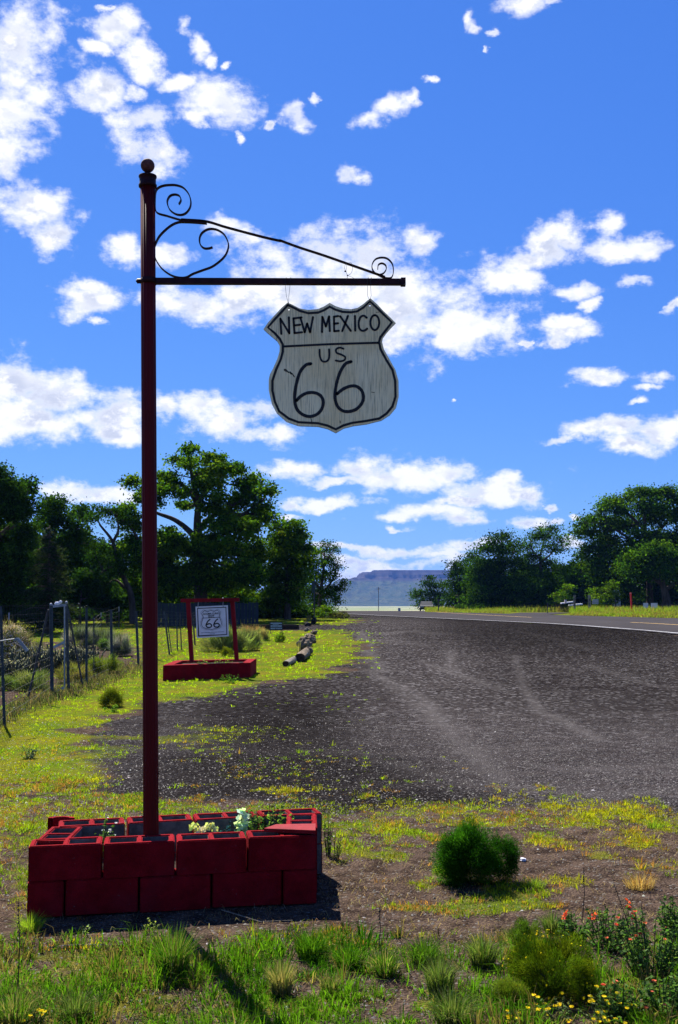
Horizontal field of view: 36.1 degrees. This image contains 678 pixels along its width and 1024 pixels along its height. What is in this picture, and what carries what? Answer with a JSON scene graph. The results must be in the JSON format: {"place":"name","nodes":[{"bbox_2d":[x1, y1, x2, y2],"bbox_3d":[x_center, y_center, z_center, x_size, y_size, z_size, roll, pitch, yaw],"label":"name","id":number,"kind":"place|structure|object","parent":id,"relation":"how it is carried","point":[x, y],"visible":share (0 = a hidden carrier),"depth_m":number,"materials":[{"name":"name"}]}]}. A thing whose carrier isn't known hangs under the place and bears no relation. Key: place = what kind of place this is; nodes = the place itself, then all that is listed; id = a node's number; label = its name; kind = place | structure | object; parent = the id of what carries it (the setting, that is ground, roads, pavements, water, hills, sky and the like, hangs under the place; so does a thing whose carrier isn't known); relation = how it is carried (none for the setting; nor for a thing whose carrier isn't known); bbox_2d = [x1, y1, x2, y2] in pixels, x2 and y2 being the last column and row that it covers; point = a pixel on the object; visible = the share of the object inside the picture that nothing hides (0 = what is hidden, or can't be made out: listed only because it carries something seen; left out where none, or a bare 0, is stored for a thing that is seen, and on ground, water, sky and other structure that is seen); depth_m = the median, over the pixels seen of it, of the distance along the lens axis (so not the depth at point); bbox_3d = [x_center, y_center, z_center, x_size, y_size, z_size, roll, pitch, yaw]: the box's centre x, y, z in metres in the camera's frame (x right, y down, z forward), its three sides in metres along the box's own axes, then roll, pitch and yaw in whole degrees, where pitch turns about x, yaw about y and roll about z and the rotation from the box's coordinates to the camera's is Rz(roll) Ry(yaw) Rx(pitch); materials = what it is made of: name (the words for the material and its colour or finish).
{"place":"outdoors","nodes":[
{"label":"outdoors","id":0,"kind":"place"},
{"bbox_2d":[0,605,677,1023],"bbox_3d":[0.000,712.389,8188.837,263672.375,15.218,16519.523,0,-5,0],"label":"ground","id":1,"kind":"structure","parent":0,"point":[440,679],"depth_m":11.65,"materials":[{"name":"gravel"}]},
{"bbox_2d":[0,674,17,689],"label":"garden bush","id":2,"kind":"object","parent":1,"relation":"on","point":[7,678],"visible":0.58,"depth_m":20.97,"materials":[{"name":"green plant"}]},
{"bbox_2d":[0,655,34,678],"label":"cactus","id":3,"kind":"object","parent":1,"relation":"on","point":[17,666],"visible":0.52,"depth_m":23.84,"materials":[{"name":"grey plant"}]},
{"bbox_2d":[0,619,37,663],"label":"flowering shrub","id":4,"kind":"object","parent":1,"relation":"on","point":[12,629],"visible":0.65,"depth_m":28.62,"materials":[{"name":"beige plant"}]},
{"bbox_2d":[2,579,44,623],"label":"shrubby tree","id":5,"kind":"object","parent":1,"relation":"on","point":[6,617],"visible":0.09,"depth_m":54.91,"materials":[{"name":"green plant"}]},
{"bbox_2d":[6,908,48,933],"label":"grass clump","id":6,"kind":"object","parent":1,"relation":"on","point":[33,922],"visible":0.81,"depth_m":5.61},
{"bbox_2d":[0,460,56,617],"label":"broadleaf tree","id":7,"kind":"object","parent":1,"relation":"on","point":[18,535],"visible":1,"depth_m":53.38,"materials":[{"name":"green plant"}]},
{"bbox_2d":[0,982,57,1023],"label":"grass clump","id":8,"kind":"object","parent":1,"relation":"on","point":[17,1015],"visible":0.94,"depth_m":4.37,"materials":[{"name":"plant"}]},
{"bbox_2d":[8,666,49,691],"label":"garden bush","id":9,"kind":"object","parent":1,"relation":"on","point":[27,677],"visible":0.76,"depth_m":20.65,"materials":[{"name":"green plant"}]},
{"bbox_2d":[8,646,49,674],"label":"cactus","id":10,"kind":"object","parent":1,"relation":"on","point":[12,656],"visible":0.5,"depth_m":25.12,"materials":[{"name":"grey plant"}]},
{"bbox_2d":[21,1008,46,1023],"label":"daisy plant","id":11,"kind":"object","parent":1,"relation":"on","point":[32,1014],"visible":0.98,"depth_m":4.36,"materials":[{"name":"yellow plant"}]},
{"bbox_2d":[6,525,100,633],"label":"conifer","id":12,"kind":"object","parent":1,"relation":"on","point":[51,551],"visible":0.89,"depth_m":49.76,"materials":[{"name":"green plant"}]},
{"bbox_2d":[28,601,83,696],"bbox_3d":[-5.481,2.671,20.255,0.440,1.876,3.234,0,-5,-2],"label":"gate frame","id":13,"kind":"object","parent":1,"relation":"on","point":[66,611],"visible":0.91,"depth_m":20.41,"materials":[{"name":"grey metal"}]},
{"bbox_2d":[41,644,71,672],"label":"cactus","id":14,"kind":"object","parent":1,"relation":"on","point":[57,658],"visible":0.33,"depth_m":26.03,"materials":[{"name":"green plant"}]},
{"bbox_2d":[25,491,104,595],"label":"broadleaf tree","id":15,"kind":"object","parent":1,"relation":"on","point":[54,516],"visible":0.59,"depth_m":61.39,"materials":[{"name":"green plant"}]},
{"bbox_2d":[0,657,141,729],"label":"dry weeds","id":16,"kind":"object","parent":1,"relation":"on","point":[46,695],"visible":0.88,"depth_m":19.82,"materials":[{"name":"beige plant"}]},
{"bbox_2d":[2,607,139,622],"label":"undergrowth","id":17,"kind":"object","parent":1,"relation":"on","point":[122,617],"visible":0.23,"depth_m":62.00,"materials":[{"name":"green plant"}]},
{"bbox_2d":[54,661,93,683],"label":"garden bush","id":18,"kind":"object","parent":1,"relation":"on","point":[60,674],"visible":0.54,"depth_m":22.82,"materials":[{"name":"green plant"}]},
{"bbox_2d":[20,525,129,608],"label":"broadleaf tree","id":19,"kind":"object","parent":1,"relation":"on","point":[93,539],"visible":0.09,"depth_m":77.34,"materials":[{"name":"green plant"}]},
{"bbox_2d":[57,621,98,649],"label":"lavender bush","id":20,"kind":"object","parent":1,"relation":"on","point":[78,634],"visible":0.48,"depth_m":37.29,"materials":[{"name":"green plant"}]},
{"bbox_2d":[44,985,113,1022],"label":"grass clump","id":21,"kind":"object","parent":1,"relation":"on","point":[78,1006],"visible":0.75,"depth_m":4.42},
{"bbox_2d":[62,642,95,667],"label":"cactus","id":22,"kind":"object","parent":1,"relation":"on","point":[73,658],"visible":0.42,"depth_m":26.89,"materials":[{"name":"green plant"}]},
{"bbox_2d":[51,567,123,625],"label":"shrubby tree","id":23,"kind":"object","parent":1,"relation":"on","point":[81,593],"visible":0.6,"depth_m":57.01,"materials":[{"name":"green plant"}]},
{"bbox_2d":[0,604,200,725],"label":"wire fence","id":24,"kind":"object","parent":1,"relation":"on","point":[86,656],"visible":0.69,"depth_m":22.28,"materials":[{"name":"grey metal"}]},
{"bbox_2d":[81,652,123,673],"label":"garden bush","id":25,"kind":"object","parent":1,"relation":"on","point":[113,664],"visible":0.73,"depth_m":25.64,"materials":[{"name":"green plant"}]},
{"bbox_2d":[88,624,117,644],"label":"lavender bush","id":26,"kind":"object","parent":1,"relation":"on","point":[99,634],"visible":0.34,"depth_m":37.68,"materials":[{"name":"green plant"}]},
{"bbox_2d":[69,501,139,623],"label":"broadleaf tree","id":27,"kind":"object","parent":1,"relation":"on","point":[110,561],"visible":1,"depth_m":57.71,"materials":[{"name":"green plant"}]},
{"bbox_2d":[97,686,123,706],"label":"round bush","id":28,"kind":"object","parent":1,"relation":"on","point":[110,695],"visible":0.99,"depth_m":17.50,"materials":[{"name":"green plant"}]},
{"bbox_2d":[83,576,137,622],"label":"shrubby tree","id":29,"kind":"object","parent":1,"relation":"on","point":[121,600],"visible":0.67,"depth_m":57.83,"materials":[{"name":"green plant"}]},
{"bbox_2d":[104,629,135,655],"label":"lavender bush","id":30,"kind":"object","parent":1,"relation":"on","point":[117,643],"visible":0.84,"depth_m":33.53,"materials":[{"name":"green plant"}]},
{"bbox_2d":[136,921,211,980],"bbox_3d":[-0.775,2.062,4.910,0.394,0.278,0.388,0,-5,0],"label":"grass clump","id":31,"kind":"object","parent":1,"relation":"on","point":[176,952],"visible":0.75,"depth_m":4.88,"materials":[{"name":"plant"}]},
{"bbox_2d":[27,808,321,917],"bbox_3d":[-0.942,2.118,6.385,1.780,0.395,0.829,1,-5,-10],"label":"block planter","id":32,"kind":"object","parent":1,"relation":"on","point":[175,864],"visible":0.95,"depth_m":6.01,"materials":[{"name":"red painted concrete block"},{"name":"dark soil"},{"name":"green plants"}]},
{"bbox_2d":[95,817,117,854],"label":"white flowers","id":33,"kind":"object","parent":32,"relation":"in","point":[102,834],"visible":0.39,"depth_m":6.22,"materials":[{"name":"green plant"}]},
{"bbox_2d":[189,822,218,832],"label":"artificial flowers","id":34,"kind":"object","parent":32,"relation":"in","point":[208,827],"visible":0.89,"depth_m":6.26,"materials":[{"name":"yellow plant"}]},
{"bbox_2d":[234,808,249,836],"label":"silver plant","id":35,"kind":"object","parent":32,"relation":"on","point":[243,824],"visible":0.57,"depth_m":6.46,"materials":[{"name":"green plant"}]},
{"bbox_2d":[247,803,293,829],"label":"herb","id":36,"kind":"object","parent":32,"relation":"on","point":[259,821],"visible":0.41,"depth_m":6.64,"materials":[{"name":"green plant"}]},
{"bbox_2d":[264,823,315,833],"bbox_3d":[-0.291,1.891,6.220,0.307,0.021,0.190,0,-5,0],"label":"wooden board","id":37,"kind":"object","parent":32,"relation":"on","point":[297,828],"visible":1,"depth_m":6.17,"materials":[{"name":"red paint"}]},
{"bbox_2d":[109,440,286,613],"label":"broadleaf tree","id":38,"kind":"object","parent":1,"relation":"on","point":[198,575],"visible":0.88,"depth_m":58.95,"materials":[{"name":"green plant"}]},
{"bbox_2d":[158,602,257,626],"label":"panel fence","id":39,"kind":"object","parent":1,"relation":"on","point":[243,611],"visible":0.41,"depth_m":54.18,"materials":[{"name":"wood"}]},
{"bbox_2d":[163,659,255,680],"bbox_3d":[-3.028,3.753,24.775,1.908,0.382,2.879,0,-5,0],"label":"planter box","id":40,"kind":"object","parent":1,"relation":"on","point":[188,670],"visible":0.8,"depth_m":23.98,"materials":[{"name":"concrete"}]},
{"bbox_2d":[181,598,238,661],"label":"sign frame","id":41,"kind":"structure","parent":40,"relation":"on","point":[232,601],"depth_m":24.84,"materials":[{"name":"red paint"}]},
{"bbox_2d":[196,602,228,637],"bbox_3d":[-3.026,2.525,24.850,0.802,0.956,0.044,0,-5,0],"label":"hanging sign","id":42,"kind":"object","parent":41,"relation":"hanging from","point":[211,621],"visible":1,"depth_m":24.84,"materials":[{"name":"white metal"}]},
{"bbox_2d":[168,607,282,618],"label":"undergrowth","id":43,"kind":"object","parent":1,"relation":"on","point":[273,614],"visible":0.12,"depth_m":65.38,"materials":[{"name":"green plant"}]},
{"bbox_2d":[194,623,257,651],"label":"bush","id":44,"kind":"object","parent":1,"relation":"on","point":[216,642],"visible":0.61,"depth_m":35.13,"materials":[{"name":"green plant"}]},
{"bbox_2d":[230,627,263,650],"bbox_3d":[-3.160,4.380,35.725,1.417,1.020,1.427,0,-5,0],"label":"grassy mound","id":45,"kind":"object","parent":1,"relation":"on","point":[256,636],"visible":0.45,"depth_m":35.66,"materials":[{"name":"green plant"}]},
{"bbox_2d":[136,158,405,834],"bbox_3d":[-0.423,0.107,6.324,1.670,4.655,0.114,0,-5,0],"label":"sign post","id":46,"kind":"object","parent":1,"relation":"on","point":[148,281],"visible":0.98,"depth_m":6.36,"materials":[{"name":"metal"}]},
{"bbox_2d":[264,279,398,432],"bbox_3d":[-0.049,-0.968,6.413,0.832,0.974,0.046,0,-5,0],"label":"shield sign","id":47,"kind":"object","parent":46,"relation":"hanging from","point":[334,370],"visible":1,"depth_m":6.40,"materials":[{"name":"beige wood"}]},
{"bbox_2d":[250,625,298,629],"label":"timber kerb","id":48,"kind":"structure","parent":1,"relation":"on","point":[290,627],"depth_m":48.24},
{"bbox_2d":[260,954,300,997],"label":"grass clump","id":49,"kind":"object","parent":1,"relation":"on","point":[282,979],"visible":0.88,"depth_m":4.66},
{"bbox_2d":[250,516,327,618],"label":"broadleaf tree","id":50,"kind":"object","parent":1,"relation":"on","point":[295,551],"visible":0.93,"depth_m":62.44,"materials":[{"name":"green plant"}]},
{"bbox_2d":[260,591,317,618],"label":"shrubby tree","id":51,"kind":"object","parent":1,"relation":"on","point":[276,606],"visible":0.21,"depth_m":65.47,"materials":[{"name":"green plant"}]},
{"bbox_2d":[260,603,324,618],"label":"undergrowth","id":52,"kind":"object","parent":1,"relation":"on","point":[298,613],"visible":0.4,"depth_m":66.21,"materials":[{"name":"green plant"}]},
{"bbox_2d":[295,648,309,661],"bbox_3d":[-1.079,4.304,31.337,0.298,0.339,2.511,0,-5,2],"label":"log","id":53,"kind":"object","parent":1,"relation":"on","point":[302,655],"visible":0.94,"depth_m":30.14,"materials":[{"name":"beige wood"}]},
{"bbox_2d":[279,922,343,961],"bbox_3d":[-0.150,2.130,5.190,0.368,0.190,0.363,-4,-6,36],"label":"grass clump","id":54,"kind":"object","parent":1,"relation":"on","point":[311,946],"visible":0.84,"depth_m":5.16,"materials":[{"name":"plant"}]},
{"bbox_2d":[296,539,352,609],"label":"broadleaf tree","id":55,"kind":"object","parent":1,"relation":"on","point":[332,590],"visible":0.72,"depth_m":71.69,"materials":[{"name":"green plant"}]},
{"bbox_2d":[308,604,342,618],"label":"bush","id":56,"kind":"object","parent":1,"relation":"on","point":[326,610],"visible":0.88,"depth_m":65.94,"materials":[{"name":"green plant"}]},
{"bbox_2d":[323,819,333,856],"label":"weed","id":57,"kind":"object","parent":1,"relation":"on","point":[328,845],"visible":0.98,"depth_m":7.26,"materials":[{"name":"green plant"}]},
{"bbox_2d":[313,969,347,993],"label":"grass clump","id":58,"kind":"object","parent":1,"relation":"on","point":[328,981],"visible":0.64,"depth_m":4.69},
{"bbox_2d":[325,607,351,618],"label":"bush","id":59,"kind":"object","parent":1,"relation":"on","point":[332,615],"visible":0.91,"depth_m":64.68,"materials":[{"name":"green plant"}]},
{"bbox_2d":[0,617,677,850],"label":"lawn grass","id":60,"kind":"structure","parent":1,"relation":"on","point":[343,840],"depth_m":9.72,"materials":[{"name":"plant"}]},
{"bbox_2d":[0,777,677,950],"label":"patchy grass","id":61,"kind":"structure","parent":1,"relation":"on","point":[393,904],"depth_m":7.42,"materials":[{"name":"plant"}]},
{"bbox_2d":[0,816,677,1023],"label":"dry thatch","id":62,"kind":"object","parent":1,"relation":"on","point":[436,923],"visible":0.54,"depth_m":5.75,"materials":[{"name":"beige plant"}]},
{"bbox_2d":[319,940,374,970],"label":"grass clump","id":63,"kind":"object","parent":1,"relation":"on","point":[350,959],"visible":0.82,"depth_m":5.02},
{"bbox_2d":[360,942,409,978],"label":"grass clump","id":64,"kind":"object","parent":1,"relation":"on","point":[390,962],"visible":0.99,"depth_m":4.90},
{"bbox_2d":[393,931,460,965],"bbox_3d":[0.415,2.135,5.106,0.409,0.162,0.371,0,-5,0],"label":"grass clump","id":65,"kind":"object","parent":1,"relation":"on","point":[420,949],"visible":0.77,"depth_m":5.09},
{"bbox_2d":[406,575,449,610],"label":"juniper tree","id":66,"kind":"object","parent":1,"relation":"on","point":[431,594],"visible":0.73,"depth_m":153.53,"materials":[{"name":"green plant"}]},
{"bbox_2d":[410,950,466,996],"bbox_3d":[0.455,2.069,4.688,0.278,0.205,0.307,4,-6,-36],"label":"grass clump","id":67,"kind":"object","parent":1,"relation":"on","point":[440,977],"visible":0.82,"depth_m":4.67,"materials":[{"name":"plant"}]},
{"bbox_2d":[436,555,471,608],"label":"broadleaf tree","id":68,"kind":"object","parent":1,"relation":"on","point":[452,581],"visible":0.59,"depth_m":118.86,"materials":[{"name":"green plant"}]},
{"bbox_2d":[416,983,491,1023],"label":"grass clump","id":69,"kind":"object","parent":1,"relation":"on","point":[442,1015],"visible":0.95,"depth_m":4.33,"materials":[{"name":"plant"}]},
{"bbox_2d":[427,814,506,890],"bbox_3d":[0.809,2.127,6.568,0.507,0.474,0.490,0,-5,0],"label":"round bush","id":70,"kind":"object","parent":1,"relation":"on","point":[464,852],"visible":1,"depth_m":6.48,"materials":[{"name":"green leaves"}]},
{"bbox_2d":[456,928,517,967],"bbox_3d":[0.696,2.116,5.074,0.362,0.188,0.320,0,-5,0],"label":"grass clump","id":71,"kind":"object","parent":1,"relation":"on","point":[481,953],"visible":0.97,"depth_m":5.04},
{"bbox_2d":[453,527,530,607],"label":"broadleaf tree","id":72,"kind":"object","parent":1,"relation":"on","point":[485,578],"visible":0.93,"depth_m":112.47,"materials":[{"name":"green plant"}]},
{"bbox_2d":[454,599,555,609],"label":"undergrowth","id":73,"kind":"object","parent":1,"relation":"on","point":[481,606],"visible":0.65,"depth_m":109.15,"materials":[{"name":"green plant"}]},
{"bbox_2d":[488,833,524,883],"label":"round bush","id":74,"kind":"object","parent":1,"relation":"on","point":[510,867],"visible":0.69,"depth_m":6.58,"materials":[{"name":"green plant"}]},
{"bbox_2d":[490,974,532,1007],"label":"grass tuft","id":75,"kind":"object","parent":1,"relation":"on","point":[503,987],"visible":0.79,"depth_m":4.52,"materials":[{"name":"green plant"}]},
{"bbox_2d":[507,915,540,950],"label":"flowering bush","id":76,"kind":"object","parent":1,"relation":"on","point":[523,924],"visible":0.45,"depth_m":5.25,"materials":[{"name":"green plant"}]},
{"bbox_2d":[460,558,599,607],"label":"shrubby tree","id":77,"kind":"object","parent":1,"relation":"on","point":[569,562],"visible":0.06,"depth_m":118.05,"materials":[{"name":"green plant"}]},
{"bbox_2d":[525,876,548,889],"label":"grass clump","id":78,"kind":"object","parent":1,"relation":"on","point":[534,883],"visible":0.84,"depth_m":6.49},
{"bbox_2d":[505,519,581,604],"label":"broadleaf tree","id":79,"kind":"object","parent":1,"relation":"on","point":[543,584],"visible":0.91,"depth_m":111.24,"materials":[{"name":"green plant"}]},
{"bbox_2d":[526,992,573,1023],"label":"daisy plant","id":80,"kind":"object","parent":1,"relation":"on","point":[561,1013],"visible":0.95,"depth_m":4.37,"materials":[{"name":"yellow plant"}]},
{"bbox_2d":[424,604,677,617],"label":"verge grass","id":81,"kind":"structure","parent":1,"relation":"on","point":[649,611],"depth_m":87.30,"materials":[{"name":"plant"}]},
{"bbox_2d":[532,908,572,934],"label":"grass clump","id":82,"kind":"object","parent":1,"relation":"on","point":[551,924],"visible":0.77,"depth_m":5.58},
{"bbox_2d":[502,926,606,1007],"bbox_3d":[0.971,2.049,4.725,0.491,0.295,0.520,0,-5,0],"label":"flowering bush","id":83,"kind":"object","parent":1,"relation":"on","point":[544,952],"visible":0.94,"depth_m":4.65,"materials":[{"name":"leaves"},{"name":"bark"}]},
{"bbox_2d":[546,582,577,610],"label":"bush","id":84,"kind":"object","parent":1,"relation":"on","point":[562,595],"visible":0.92,"depth_m":105.08,"materials":[{"name":"green plant"}]},
{"bbox_2d":[555,911,592,941],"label":"flowering plant","id":85,"kind":"object","parent":1,"relation":"on","point":[570,924],"visible":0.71,"depth_m":5.45,"materials":[{"name":"green plant"}]},
{"bbox_2d":[561,571,596,606],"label":"broadleaf tree","id":86,"kind":"object","parent":1,"relation":"on","point":[579,594],"visible":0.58,"depth_m":107.89,"materials":[{"name":"green plant"}]},
{"bbox_2d":[569,534,622,579],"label":"broadleaf tree","id":87,"kind":"object","parent":1,"relation":"on","point":[579,563],"visible":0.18,"depth_m":107.35,"materials":[{"name":"green plant"}]},
{"bbox_2d":[584,579,624,606],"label":"bush","id":88,"kind":"object","parent":1,"relation":"on","point":[601,596],"visible":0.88,"depth_m":100.64,"materials":[{"name":"green plant"}]},
{"bbox_2d":[577,985,636,1023],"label":"daisy plant","id":89,"kind":"object","parent":1,"relation":"on","point":[591,1000],"visible":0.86,"depth_m":4.34,"materials":[{"name":"green plant"}]},
{"bbox_2d":[578,906,638,952],"bbox_3d":[1.362,2.118,5.308,0.292,0.244,0.255,2,-5,-25],"label":"flowering plant","id":90,"kind":"object","parent":1,"relation":"on","point":[605,937],"visible":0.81,"depth_m":5.28,"materials":[{"name":"green plant"}]},
{"bbox_2d":[547,595,670,612],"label":"undergrowth","id":91,"kind":"object","parent":1,"relation":"on","point":[589,602],"visible":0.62,"depth_m":92.48,"materials":[{"name":"plant"}]},
{"bbox_2d":[559,482,677,605],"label":"broadleaf tree","id":92,"kind":"object","parent":1,"relation":"on","point":[652,511],"visible":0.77,"depth_m":105.61,"materials":[{"name":"green plant"}]},
{"bbox_2d":[595,978,650,1022],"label":"flowering plant","id":93,"kind":"object","parent":1,"relation":"on","point":[615,986],"visible":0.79,"depth_m":4.38,"materials":[{"name":"green plant"}]},
{"bbox_2d":[619,870,659,890],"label":"grass clump","id":94,"kind":"object","parent":1,"relation":"on","point":[633,883],"visible":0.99,"depth_m":6.46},
{"bbox_2d":[603,538,677,606],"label":"broadleaf tree","id":95,"kind":"object","parent":1,"relation":"on","point":[659,559],"visible":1,"depth_m":97.31,"materials":[{"name":"green plant"}]},
{"bbox_2d":[611,574,677,606],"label":"shrubby tree","id":96,"kind":"object","parent":1,"relation":"on","point":[657,595],"visible":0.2,"depth_m":113.53,"materials":[{"name":"green plant"}]},
{"bbox_2d":[612,905,677,979],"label":"flowering plant","id":97,"kind":"object","parent":1,"relation":"on","point":[636,944],"visible":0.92,"depth_m":4.85,"materials":[{"name":"leaves"},{"name":"petal"}]},
{"bbox_2d":[637,972,677,1019],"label":"flowering plant","id":98,"kind":"object","parent":1,"relation":"on","point":[671,994],"visible":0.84,"depth_m":4.40,"materials":[{"name":"green plant"}]},
{"bbox_2d":[656,894,677,938],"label":"flowering plant","id":99,"kind":"object","parent":1,"relation":"on","point":[667,921],"visible":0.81,"depth_m":5.49,"materials":[{"name":"green plant"}]},
{"bbox_2d":[0,914,677,1023],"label":"foreground grass","id":100,"kind":"structure","parent":0,"point":[113,959],"depth_m":4.74,"materials":[{"name":"plant"}]},
{"bbox_2d":[0,0,677,588],"label":"sky","id":101,"kind":"structure","parent":0,"point":[515,162],"materials":[{"name":"blue"}]},
{"bbox_2d":[306,570,621,605],"bbox_3d":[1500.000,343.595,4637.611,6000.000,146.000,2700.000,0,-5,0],"label":"mesa","id":102,"kind":"structure","parent":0,"point":[394,586],"depth_m":3857.99,"materials":[{"name":"stone"}]},
{"bbox_2d":[335,611,677,633],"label":"road","id":103,"kind":"structure","parent":0,"point":[665,625],"depth_m":60.40,"materials":[{"name":"asphalt"}]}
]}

